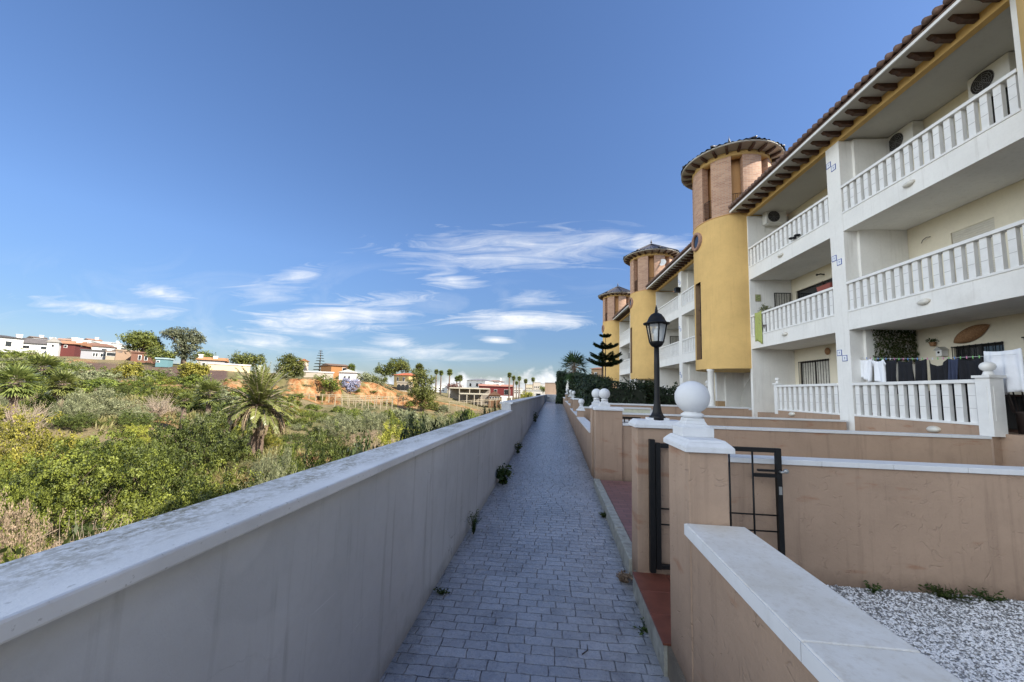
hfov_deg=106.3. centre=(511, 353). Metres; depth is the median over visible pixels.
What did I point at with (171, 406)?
shrub
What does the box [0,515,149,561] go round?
shrub
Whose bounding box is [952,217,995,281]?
window
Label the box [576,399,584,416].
gate pier
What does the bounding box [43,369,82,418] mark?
ravine palm
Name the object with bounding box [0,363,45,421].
ravine palm
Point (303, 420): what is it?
shrub
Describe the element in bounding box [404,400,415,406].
shrub
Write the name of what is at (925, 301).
bulkhead lamp
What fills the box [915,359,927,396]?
garment
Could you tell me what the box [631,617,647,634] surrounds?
weed
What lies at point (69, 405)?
shrub
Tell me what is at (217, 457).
shrub
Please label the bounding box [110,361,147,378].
shrub tree
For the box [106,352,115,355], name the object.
window
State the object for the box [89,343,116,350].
white house
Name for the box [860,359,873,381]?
towel
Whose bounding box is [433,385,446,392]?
apartment house
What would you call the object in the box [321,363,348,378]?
orange villa
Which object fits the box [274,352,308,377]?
pine tree
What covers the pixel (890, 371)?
garment
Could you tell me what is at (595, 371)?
apricot house
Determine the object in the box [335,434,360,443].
shrub
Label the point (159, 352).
shrub tree
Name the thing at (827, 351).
wall ornament
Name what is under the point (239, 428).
shrub
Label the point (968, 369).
garment
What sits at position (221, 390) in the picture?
shrub
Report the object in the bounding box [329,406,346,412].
shrub
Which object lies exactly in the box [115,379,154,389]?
shrub
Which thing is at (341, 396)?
wooden fence
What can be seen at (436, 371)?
palm tree
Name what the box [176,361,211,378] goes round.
shrub tree
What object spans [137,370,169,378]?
shrub
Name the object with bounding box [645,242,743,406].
apartment building
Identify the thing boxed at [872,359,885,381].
shirt
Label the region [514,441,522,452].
weed
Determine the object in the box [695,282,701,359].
slit window
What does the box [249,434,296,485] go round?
shrub
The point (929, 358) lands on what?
washing line
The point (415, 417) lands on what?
shrub
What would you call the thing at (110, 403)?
shrub
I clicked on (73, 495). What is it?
shrub
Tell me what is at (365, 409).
shrub
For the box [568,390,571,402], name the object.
gate pier
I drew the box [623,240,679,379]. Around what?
round tower
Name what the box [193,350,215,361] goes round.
shrub tree
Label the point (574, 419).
garden wall
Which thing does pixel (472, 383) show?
white villa
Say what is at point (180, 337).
eucalyptus tree
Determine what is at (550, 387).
garden wall
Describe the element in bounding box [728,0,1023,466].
apartment building
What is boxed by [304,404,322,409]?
shrub
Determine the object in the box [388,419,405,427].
shrub
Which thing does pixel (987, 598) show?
weed
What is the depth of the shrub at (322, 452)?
19.27 m
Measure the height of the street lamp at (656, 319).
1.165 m
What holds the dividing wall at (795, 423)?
on the garden ground at (675, 673)
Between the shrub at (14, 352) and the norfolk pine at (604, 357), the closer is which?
the norfolk pine at (604, 357)
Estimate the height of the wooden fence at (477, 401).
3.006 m
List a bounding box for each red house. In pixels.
[60,340,93,356]
[478,382,512,401]
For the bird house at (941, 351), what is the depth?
9.71 m
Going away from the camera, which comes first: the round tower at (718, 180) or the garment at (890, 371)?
the garment at (890, 371)
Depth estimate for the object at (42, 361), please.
39.00 m
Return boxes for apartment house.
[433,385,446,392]
[514,387,522,396]
[526,384,533,389]
[533,382,540,389]
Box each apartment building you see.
[612,302,653,383]
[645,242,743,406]
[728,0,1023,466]
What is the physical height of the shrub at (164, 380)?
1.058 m
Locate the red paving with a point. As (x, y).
(619, 493)
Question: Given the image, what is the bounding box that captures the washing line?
[877,354,1013,358]
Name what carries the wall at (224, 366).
on the terrain at (365, 388)
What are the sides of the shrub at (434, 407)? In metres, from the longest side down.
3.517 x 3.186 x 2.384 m
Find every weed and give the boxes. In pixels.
[433,586,450,594]
[468,509,480,533]
[496,463,513,484]
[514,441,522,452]
[598,511,605,517]
[616,570,632,582]
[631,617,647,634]
[863,580,882,592]
[918,583,983,603]
[968,586,1007,602]
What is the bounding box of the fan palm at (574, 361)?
[559,351,589,388]
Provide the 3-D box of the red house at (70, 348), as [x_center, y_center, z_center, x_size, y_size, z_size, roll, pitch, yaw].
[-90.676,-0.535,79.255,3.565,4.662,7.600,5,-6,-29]
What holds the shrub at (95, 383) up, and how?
on the terrain at (365, 388)
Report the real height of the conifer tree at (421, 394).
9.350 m
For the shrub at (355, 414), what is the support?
on the terrain at (365, 388)
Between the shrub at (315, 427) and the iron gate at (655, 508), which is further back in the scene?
the shrub at (315, 427)
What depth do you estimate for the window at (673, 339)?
27.77 m
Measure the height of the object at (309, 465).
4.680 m
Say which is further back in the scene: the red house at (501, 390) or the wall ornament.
the red house at (501, 390)
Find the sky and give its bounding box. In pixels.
[0,0,942,389]
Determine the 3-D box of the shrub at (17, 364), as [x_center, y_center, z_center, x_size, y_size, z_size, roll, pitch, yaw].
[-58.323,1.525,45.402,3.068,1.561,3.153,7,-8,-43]
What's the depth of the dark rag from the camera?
12.97 m
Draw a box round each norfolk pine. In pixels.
[313,351,323,370]
[585,333,622,376]
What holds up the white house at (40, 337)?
on the terrain at (365, 388)
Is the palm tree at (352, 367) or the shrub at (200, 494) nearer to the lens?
the shrub at (200, 494)
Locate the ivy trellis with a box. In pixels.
[872,329,918,363]
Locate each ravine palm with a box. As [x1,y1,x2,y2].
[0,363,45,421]
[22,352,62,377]
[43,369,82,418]
[173,391,194,428]
[193,378,225,415]
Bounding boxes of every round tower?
[598,285,629,380]
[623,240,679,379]
[681,135,785,372]
[1016,0,1023,71]
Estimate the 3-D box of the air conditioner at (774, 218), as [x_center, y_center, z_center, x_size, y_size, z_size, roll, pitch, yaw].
[10.838,-5.491,15.873,0.800,0.810,0.331,1,-6,3]
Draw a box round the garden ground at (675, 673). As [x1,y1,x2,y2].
[634,570,686,681]
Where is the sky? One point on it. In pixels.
(459, 186)
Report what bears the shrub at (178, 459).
on the terrain at (365, 388)
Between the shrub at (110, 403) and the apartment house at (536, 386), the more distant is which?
the apartment house at (536, 386)
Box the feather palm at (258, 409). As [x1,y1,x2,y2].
[203,362,299,455]
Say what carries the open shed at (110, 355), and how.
on the terrain at (365, 388)
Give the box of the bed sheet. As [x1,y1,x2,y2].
[984,348,1023,394]
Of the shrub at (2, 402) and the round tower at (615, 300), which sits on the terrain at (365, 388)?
the shrub at (2, 402)
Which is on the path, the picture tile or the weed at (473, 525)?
the weed at (473, 525)
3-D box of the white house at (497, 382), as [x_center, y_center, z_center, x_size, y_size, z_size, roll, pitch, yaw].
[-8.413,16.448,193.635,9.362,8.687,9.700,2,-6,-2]
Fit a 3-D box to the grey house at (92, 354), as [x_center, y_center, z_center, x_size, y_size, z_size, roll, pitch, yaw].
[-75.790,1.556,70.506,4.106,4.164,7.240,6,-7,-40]
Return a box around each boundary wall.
[0,410,511,681]
[500,394,545,461]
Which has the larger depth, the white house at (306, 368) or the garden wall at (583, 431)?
the white house at (306, 368)
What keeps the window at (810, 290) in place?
in the apartment building at (862, 221)
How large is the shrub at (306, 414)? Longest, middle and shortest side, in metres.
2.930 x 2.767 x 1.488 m
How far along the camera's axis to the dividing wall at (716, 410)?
14.54 m
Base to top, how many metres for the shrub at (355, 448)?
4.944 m
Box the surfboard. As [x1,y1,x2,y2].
[954,324,989,343]
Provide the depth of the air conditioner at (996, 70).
8.62 m
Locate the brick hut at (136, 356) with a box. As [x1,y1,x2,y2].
[130,351,155,363]
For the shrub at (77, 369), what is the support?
on the terrain at (365, 388)
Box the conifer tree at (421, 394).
[406,367,437,410]
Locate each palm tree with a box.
[347,363,356,370]
[415,363,422,388]
[434,369,439,392]
[439,370,443,394]
[447,368,452,396]
[457,375,462,384]
[507,372,511,399]
[511,375,515,399]
[517,376,520,398]
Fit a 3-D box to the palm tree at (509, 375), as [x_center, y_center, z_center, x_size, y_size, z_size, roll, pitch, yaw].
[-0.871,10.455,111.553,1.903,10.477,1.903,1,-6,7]
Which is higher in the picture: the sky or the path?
the sky
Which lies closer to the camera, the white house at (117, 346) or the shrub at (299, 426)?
the shrub at (299, 426)
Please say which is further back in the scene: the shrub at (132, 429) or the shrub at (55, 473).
the shrub at (132, 429)
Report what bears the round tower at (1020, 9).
on the apartment building
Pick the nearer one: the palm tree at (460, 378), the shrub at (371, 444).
the shrub at (371, 444)
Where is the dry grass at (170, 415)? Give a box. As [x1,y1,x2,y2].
[0,387,429,531]
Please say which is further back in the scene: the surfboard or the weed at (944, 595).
the surfboard
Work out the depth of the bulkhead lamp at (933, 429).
8.36 m
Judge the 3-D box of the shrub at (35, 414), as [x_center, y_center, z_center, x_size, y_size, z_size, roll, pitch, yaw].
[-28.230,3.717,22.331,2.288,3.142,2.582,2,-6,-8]
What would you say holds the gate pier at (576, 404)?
on the garden ground at (675, 673)
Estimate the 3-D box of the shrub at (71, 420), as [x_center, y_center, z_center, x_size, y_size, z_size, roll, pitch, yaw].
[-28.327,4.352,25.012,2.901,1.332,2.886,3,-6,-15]
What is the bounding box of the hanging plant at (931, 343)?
[926,338,938,345]
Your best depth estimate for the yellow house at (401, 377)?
98.06 m
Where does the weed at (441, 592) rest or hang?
on the path
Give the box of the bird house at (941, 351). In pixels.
[933,347,948,355]
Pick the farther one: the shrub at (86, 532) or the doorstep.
the shrub at (86, 532)
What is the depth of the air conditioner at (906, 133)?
10.63 m
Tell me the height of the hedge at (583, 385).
3.778 m
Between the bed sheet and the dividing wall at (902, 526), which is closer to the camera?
the dividing wall at (902, 526)
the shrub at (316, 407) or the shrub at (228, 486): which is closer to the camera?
the shrub at (228, 486)
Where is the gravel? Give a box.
[827,585,1023,681]
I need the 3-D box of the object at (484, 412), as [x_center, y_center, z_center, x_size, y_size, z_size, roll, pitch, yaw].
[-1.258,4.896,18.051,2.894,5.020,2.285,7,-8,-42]
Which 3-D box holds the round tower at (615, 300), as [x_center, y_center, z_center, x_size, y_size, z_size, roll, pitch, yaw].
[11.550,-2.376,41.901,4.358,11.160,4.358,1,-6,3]
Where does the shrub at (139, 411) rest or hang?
on the terrain at (365, 388)
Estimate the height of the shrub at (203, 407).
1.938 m
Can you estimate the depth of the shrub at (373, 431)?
37.53 m
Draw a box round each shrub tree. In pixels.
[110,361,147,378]
[143,346,176,361]
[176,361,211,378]
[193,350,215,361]
[318,374,343,391]
[357,371,372,380]
[371,373,387,382]
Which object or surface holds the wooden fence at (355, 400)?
on the terrain at (365, 388)
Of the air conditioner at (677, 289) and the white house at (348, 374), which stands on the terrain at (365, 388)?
the white house at (348, 374)
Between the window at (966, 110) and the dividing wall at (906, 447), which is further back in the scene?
the window at (966, 110)
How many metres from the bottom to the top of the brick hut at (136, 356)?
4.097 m
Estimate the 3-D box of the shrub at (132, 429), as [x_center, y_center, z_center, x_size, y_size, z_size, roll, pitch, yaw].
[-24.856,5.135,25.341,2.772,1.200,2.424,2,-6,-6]
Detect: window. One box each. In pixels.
[5,341,11,346]
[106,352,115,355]
[630,328,631,372]
[670,336,678,343]
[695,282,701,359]
[774,293,790,306]
[797,278,831,298]
[798,359,829,395]
[932,110,968,157]
[951,341,1003,377]
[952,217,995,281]
[991,87,1009,122]
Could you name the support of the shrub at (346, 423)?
on the terrain at (365, 388)
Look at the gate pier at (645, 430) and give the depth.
3.64 m
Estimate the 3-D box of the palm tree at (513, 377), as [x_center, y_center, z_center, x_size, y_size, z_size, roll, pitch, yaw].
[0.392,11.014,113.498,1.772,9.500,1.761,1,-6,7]
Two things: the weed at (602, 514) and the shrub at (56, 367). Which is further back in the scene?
the shrub at (56, 367)
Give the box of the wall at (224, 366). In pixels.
[207,362,250,372]
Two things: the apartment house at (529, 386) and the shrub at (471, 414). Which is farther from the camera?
the apartment house at (529, 386)
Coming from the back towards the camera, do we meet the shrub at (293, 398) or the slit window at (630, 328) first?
the shrub at (293, 398)
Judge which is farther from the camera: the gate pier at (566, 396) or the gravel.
the gate pier at (566, 396)
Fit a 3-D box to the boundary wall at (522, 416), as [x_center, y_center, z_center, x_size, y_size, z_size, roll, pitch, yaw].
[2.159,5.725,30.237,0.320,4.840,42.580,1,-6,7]
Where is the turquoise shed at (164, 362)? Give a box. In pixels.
[155,357,173,366]
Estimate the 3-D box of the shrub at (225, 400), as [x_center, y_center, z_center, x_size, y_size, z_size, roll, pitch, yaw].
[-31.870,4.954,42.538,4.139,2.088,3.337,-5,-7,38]
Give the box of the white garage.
[523,390,544,396]
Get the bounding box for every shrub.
[0,348,47,359]
[0,394,52,439]
[0,396,8,406]
[0,403,77,486]
[0,409,41,421]
[0,425,179,537]
[0,454,56,555]
[0,490,69,562]
[0,515,149,561]
[0,535,27,563]
[3,360,30,367]
[11,481,91,510]
[18,386,75,418]
[26,374,89,390]
[32,365,71,372]
[35,435,125,466]
[36,432,91,450]
[43,387,104,421]
[44,411,112,431]
[47,384,142,417]
[52,356,85,369]
[53,519,109,544]
[54,362,76,370]
[56,495,131,544]
[68,369,102,380]
[72,429,208,518]
[73,367,93,371]
[76,374,99,381]
[79,378,122,389]
[82,370,122,379]
[82,383,139,394]
[84,377,118,387]
[87,438,188,486]
[97,446,263,531]
[98,409,159,429]
[114,404,157,420]
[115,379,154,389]
[116,423,155,437]
[127,403,262,477]
[130,382,161,394]
[134,376,161,384]
[136,384,219,408]
[136,389,175,418]
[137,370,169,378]
[137,373,155,381]
[138,437,150,443]
[141,400,174,408]
[155,376,169,380]
[155,405,180,414]
[160,483,224,514]
[161,378,176,383]
[177,373,204,387]
[179,398,227,412]
[188,445,239,465]
[189,411,220,429]
[195,380,232,395]
[210,421,246,436]
[215,389,242,405]
[228,389,247,398]
[242,452,280,475]
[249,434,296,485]
[263,430,281,450]
[267,434,286,445]
[274,394,304,406]
[274,434,304,476]
[277,419,361,470]
[279,440,314,451]
[280,432,307,442]
[285,405,309,414]
[286,417,313,425]
[289,422,306,430]
[294,410,316,418]
[296,393,304,397]
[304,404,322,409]
[307,425,323,438]
[310,413,334,421]
[313,407,363,442]
[318,389,325,400]
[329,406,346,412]
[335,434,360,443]
[342,410,359,417]
[345,433,381,451]
[349,429,383,441]
[354,409,391,437]
[359,407,371,414]
[370,416,418,448]
[373,433,399,447]
[381,409,395,420]
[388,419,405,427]
[391,407,407,419]
[400,409,418,425]
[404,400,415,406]
[414,412,445,435]
[426,401,439,410]
[438,404,450,412]
[462,408,475,418]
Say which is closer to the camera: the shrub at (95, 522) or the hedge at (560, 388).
the shrub at (95, 522)
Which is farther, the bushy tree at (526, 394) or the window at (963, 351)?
the bushy tree at (526, 394)
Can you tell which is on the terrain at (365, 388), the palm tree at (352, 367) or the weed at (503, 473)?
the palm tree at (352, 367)
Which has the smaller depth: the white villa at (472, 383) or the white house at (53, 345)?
the white house at (53, 345)
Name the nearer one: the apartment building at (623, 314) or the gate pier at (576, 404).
the gate pier at (576, 404)
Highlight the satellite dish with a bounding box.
[660,259,665,265]
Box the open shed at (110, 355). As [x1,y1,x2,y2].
[105,350,122,359]
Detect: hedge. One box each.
[555,371,566,403]
[567,369,677,406]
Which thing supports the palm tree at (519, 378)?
on the terrain at (365, 388)
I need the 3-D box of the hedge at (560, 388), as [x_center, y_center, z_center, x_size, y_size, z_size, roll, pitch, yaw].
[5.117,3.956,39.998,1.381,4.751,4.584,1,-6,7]
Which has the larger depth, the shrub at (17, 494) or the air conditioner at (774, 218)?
the air conditioner at (774, 218)
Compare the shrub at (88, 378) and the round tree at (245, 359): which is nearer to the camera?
the shrub at (88, 378)
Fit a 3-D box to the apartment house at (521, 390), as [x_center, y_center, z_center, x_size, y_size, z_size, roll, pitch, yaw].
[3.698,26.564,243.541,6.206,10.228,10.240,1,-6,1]
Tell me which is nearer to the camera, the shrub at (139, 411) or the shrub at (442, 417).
the shrub at (139, 411)
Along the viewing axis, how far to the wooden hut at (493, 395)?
107.09 m
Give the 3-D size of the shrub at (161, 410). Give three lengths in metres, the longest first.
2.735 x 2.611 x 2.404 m
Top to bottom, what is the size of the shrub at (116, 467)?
2.103 m
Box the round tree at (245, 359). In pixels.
[226,349,267,366]
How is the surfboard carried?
attached to the apartment building at (862, 221)
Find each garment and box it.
[885,359,897,393]
[898,359,914,402]
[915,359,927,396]
[929,359,955,405]
[948,358,958,393]
[958,358,981,398]
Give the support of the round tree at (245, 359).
on the terrain at (365, 388)
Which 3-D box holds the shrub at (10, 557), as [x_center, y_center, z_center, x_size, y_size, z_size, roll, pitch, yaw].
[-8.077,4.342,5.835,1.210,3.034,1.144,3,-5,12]
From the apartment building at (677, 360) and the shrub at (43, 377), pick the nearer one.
the apartment building at (677, 360)
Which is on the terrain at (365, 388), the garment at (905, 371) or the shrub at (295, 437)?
the shrub at (295, 437)
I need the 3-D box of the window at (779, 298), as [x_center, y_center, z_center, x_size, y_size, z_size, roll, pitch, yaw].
[11.035,-1.637,15.597,0.650,1.720,0.075,1,-6,3]
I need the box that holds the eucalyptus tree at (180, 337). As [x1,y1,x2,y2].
[159,326,206,365]
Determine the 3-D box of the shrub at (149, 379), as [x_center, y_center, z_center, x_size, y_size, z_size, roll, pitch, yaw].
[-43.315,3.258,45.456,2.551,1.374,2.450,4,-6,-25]
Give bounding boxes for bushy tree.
[340,377,360,393]
[377,381,390,388]
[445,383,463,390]
[520,390,534,397]
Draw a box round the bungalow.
[196,354,228,365]
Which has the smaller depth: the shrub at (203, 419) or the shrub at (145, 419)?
the shrub at (145, 419)
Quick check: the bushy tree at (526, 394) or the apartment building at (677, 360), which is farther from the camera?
the bushy tree at (526, 394)
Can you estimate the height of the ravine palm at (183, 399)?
3.630 m
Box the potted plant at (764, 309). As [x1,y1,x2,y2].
[758,303,770,331]
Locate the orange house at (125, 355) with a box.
[111,349,139,359]
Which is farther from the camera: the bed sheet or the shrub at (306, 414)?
the shrub at (306, 414)
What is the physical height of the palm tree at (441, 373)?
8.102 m
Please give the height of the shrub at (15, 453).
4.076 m
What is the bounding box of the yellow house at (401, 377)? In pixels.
[394,373,417,385]
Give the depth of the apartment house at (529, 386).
258.77 m
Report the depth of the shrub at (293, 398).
51.38 m
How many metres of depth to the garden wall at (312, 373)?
76.76 m
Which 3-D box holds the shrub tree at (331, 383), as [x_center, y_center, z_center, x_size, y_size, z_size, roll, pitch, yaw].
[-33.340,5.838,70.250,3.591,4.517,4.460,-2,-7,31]
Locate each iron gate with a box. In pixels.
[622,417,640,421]
[648,439,788,572]
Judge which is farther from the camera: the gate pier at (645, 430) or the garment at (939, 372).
the garment at (939, 372)
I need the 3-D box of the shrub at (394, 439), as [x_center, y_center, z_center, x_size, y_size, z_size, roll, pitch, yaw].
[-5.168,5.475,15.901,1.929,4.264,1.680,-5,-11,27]
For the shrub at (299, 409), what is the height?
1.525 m
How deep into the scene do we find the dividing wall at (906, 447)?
6.96 m
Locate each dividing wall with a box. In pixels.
[583,403,748,420]
[622,413,846,429]
[622,422,992,481]
[728,454,1023,600]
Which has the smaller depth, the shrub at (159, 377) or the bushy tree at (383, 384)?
the shrub at (159, 377)
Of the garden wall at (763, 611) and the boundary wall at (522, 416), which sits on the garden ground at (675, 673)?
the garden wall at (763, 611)
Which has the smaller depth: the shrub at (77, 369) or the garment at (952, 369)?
the garment at (952, 369)
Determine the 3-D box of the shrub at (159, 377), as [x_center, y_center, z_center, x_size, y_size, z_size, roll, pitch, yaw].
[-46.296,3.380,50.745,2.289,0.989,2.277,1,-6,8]
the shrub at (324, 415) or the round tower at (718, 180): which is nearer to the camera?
the round tower at (718, 180)
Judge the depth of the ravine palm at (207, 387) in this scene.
34.92 m
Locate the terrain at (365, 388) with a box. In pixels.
[0,352,520,559]
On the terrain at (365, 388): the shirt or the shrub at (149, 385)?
the shrub at (149, 385)
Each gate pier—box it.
[565,389,567,400]
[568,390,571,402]
[570,391,575,422]
[572,398,579,410]
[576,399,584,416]
[589,389,599,477]
[593,388,623,480]
[628,418,679,576]
[663,381,734,681]
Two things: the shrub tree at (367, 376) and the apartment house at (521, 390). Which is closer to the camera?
the shrub tree at (367, 376)
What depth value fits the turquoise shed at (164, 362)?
65.15 m
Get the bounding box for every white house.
[0,334,23,352]
[22,337,63,353]
[26,335,48,338]
[45,337,62,355]
[58,338,74,340]
[84,337,101,342]
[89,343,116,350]
[108,344,131,348]
[296,359,309,372]
[339,369,359,379]
[491,378,503,384]
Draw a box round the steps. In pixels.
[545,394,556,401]
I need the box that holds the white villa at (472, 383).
[467,379,492,387]
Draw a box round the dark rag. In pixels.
[788,234,800,239]
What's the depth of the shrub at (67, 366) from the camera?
49.73 m
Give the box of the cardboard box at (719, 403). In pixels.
[715,401,724,405]
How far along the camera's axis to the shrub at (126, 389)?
35.59 m
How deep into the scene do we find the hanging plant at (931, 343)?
9.99 m
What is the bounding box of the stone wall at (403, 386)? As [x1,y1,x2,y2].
[396,381,412,392]
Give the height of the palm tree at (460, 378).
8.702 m
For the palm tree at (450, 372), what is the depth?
118.02 m
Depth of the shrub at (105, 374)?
44.76 m
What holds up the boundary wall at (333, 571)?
on the terrain at (365, 388)
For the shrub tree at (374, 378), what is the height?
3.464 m
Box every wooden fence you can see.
[304,393,403,405]
[334,398,392,409]
[449,397,511,410]
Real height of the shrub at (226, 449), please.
4.127 m
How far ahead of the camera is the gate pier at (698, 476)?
2.32 m
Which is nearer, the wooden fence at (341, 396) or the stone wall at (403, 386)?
the wooden fence at (341, 396)
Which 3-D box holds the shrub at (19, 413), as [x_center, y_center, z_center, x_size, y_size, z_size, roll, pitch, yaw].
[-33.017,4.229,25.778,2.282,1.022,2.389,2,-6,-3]
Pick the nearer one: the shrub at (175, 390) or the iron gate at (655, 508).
the iron gate at (655, 508)
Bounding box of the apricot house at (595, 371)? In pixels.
[590,367,613,385]
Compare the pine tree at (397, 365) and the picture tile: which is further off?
the pine tree at (397, 365)
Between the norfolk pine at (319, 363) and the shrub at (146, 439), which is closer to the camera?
the shrub at (146, 439)
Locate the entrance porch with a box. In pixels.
[707,369,751,416]
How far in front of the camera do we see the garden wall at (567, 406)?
22.74 m
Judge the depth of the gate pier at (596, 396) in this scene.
8.28 m
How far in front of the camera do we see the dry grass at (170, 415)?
27.47 m
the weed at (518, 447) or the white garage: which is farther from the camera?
the white garage
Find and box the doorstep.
[632,572,670,676]
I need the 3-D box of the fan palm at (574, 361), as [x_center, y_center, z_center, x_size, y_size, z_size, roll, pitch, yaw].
[4.229,2.242,26.147,2.578,5.086,2.530,1,-6,7]
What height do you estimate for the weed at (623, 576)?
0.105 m
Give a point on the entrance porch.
(746, 398)
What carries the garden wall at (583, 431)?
on the garden ground at (675, 673)
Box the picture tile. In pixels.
[755,294,760,300]
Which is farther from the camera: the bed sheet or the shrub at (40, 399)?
the shrub at (40, 399)
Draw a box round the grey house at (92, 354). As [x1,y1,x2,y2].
[80,349,109,359]
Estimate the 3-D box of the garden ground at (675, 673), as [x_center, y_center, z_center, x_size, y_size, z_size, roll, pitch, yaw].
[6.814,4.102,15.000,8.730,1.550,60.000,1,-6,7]
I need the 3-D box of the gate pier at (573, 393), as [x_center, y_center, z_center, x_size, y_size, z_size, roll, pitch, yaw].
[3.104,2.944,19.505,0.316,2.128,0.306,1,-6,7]
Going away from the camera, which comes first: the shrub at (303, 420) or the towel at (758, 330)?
the towel at (758, 330)
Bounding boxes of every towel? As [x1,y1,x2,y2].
[755,311,762,343]
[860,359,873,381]
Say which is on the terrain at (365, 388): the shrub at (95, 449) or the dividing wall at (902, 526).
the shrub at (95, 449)
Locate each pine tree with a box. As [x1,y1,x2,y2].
[115,330,167,351]
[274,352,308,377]
[373,356,412,376]
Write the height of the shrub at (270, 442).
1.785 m
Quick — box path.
[379,402,669,681]
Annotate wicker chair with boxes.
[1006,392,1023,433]
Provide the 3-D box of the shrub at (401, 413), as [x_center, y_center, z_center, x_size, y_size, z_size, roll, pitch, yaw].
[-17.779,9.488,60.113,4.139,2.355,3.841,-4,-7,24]
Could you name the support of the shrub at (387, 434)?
on the terrain at (365, 388)
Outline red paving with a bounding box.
[600,480,631,541]
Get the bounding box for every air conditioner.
[674,287,680,292]
[762,211,786,231]
[887,121,923,153]
[967,52,1016,102]
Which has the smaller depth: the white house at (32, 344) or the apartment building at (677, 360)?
the apartment building at (677, 360)
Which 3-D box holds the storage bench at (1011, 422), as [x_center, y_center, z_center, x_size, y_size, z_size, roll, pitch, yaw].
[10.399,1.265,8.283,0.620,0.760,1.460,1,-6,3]
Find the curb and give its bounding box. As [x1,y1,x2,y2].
[594,478,631,575]
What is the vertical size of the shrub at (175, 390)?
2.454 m
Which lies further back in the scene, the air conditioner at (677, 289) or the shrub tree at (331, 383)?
the shrub tree at (331, 383)
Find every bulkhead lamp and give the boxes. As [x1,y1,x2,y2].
[902,179,914,187]
[917,298,930,304]
[926,426,940,431]
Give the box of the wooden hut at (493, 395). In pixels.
[488,391,500,407]
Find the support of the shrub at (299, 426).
on the terrain at (365, 388)
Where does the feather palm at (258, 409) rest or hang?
on the terrain at (365, 388)
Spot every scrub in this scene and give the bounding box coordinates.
[0,354,481,430]
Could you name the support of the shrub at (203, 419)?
on the terrain at (365, 388)
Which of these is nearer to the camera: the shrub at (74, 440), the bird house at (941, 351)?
the bird house at (941, 351)
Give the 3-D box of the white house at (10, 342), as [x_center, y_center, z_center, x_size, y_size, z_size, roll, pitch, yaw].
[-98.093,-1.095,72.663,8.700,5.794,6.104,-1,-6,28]
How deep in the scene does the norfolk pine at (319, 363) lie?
96.30 m
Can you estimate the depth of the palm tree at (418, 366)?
91.94 m
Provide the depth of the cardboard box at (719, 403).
17.45 m
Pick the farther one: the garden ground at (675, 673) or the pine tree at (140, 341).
the pine tree at (140, 341)
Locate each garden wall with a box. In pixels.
[304,371,333,378]
[545,382,555,393]
[565,401,570,419]
[570,408,576,437]
[577,417,589,469]
[684,523,961,681]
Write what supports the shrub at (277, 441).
on the terrain at (365, 388)
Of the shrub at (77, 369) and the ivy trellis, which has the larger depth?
the shrub at (77, 369)
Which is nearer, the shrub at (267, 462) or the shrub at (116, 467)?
the shrub at (116, 467)
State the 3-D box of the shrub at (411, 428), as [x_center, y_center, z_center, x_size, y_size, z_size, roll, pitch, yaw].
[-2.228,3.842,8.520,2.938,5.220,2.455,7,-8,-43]
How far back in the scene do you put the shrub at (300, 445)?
31.27 m
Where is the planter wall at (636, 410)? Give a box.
[622,407,652,412]
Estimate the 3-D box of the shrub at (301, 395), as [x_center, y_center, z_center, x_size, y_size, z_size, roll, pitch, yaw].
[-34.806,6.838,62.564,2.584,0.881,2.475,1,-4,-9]
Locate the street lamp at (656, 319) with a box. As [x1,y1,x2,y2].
[643,305,669,420]
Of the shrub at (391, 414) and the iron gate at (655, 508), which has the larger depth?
the shrub at (391, 414)
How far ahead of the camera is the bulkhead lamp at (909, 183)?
9.05 m
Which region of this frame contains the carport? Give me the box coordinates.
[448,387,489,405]
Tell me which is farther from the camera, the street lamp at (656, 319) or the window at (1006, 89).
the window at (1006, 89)
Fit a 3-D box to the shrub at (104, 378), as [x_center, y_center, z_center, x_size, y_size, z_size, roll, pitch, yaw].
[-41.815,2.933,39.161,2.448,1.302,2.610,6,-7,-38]
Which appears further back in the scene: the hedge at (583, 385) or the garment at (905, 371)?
the hedge at (583, 385)

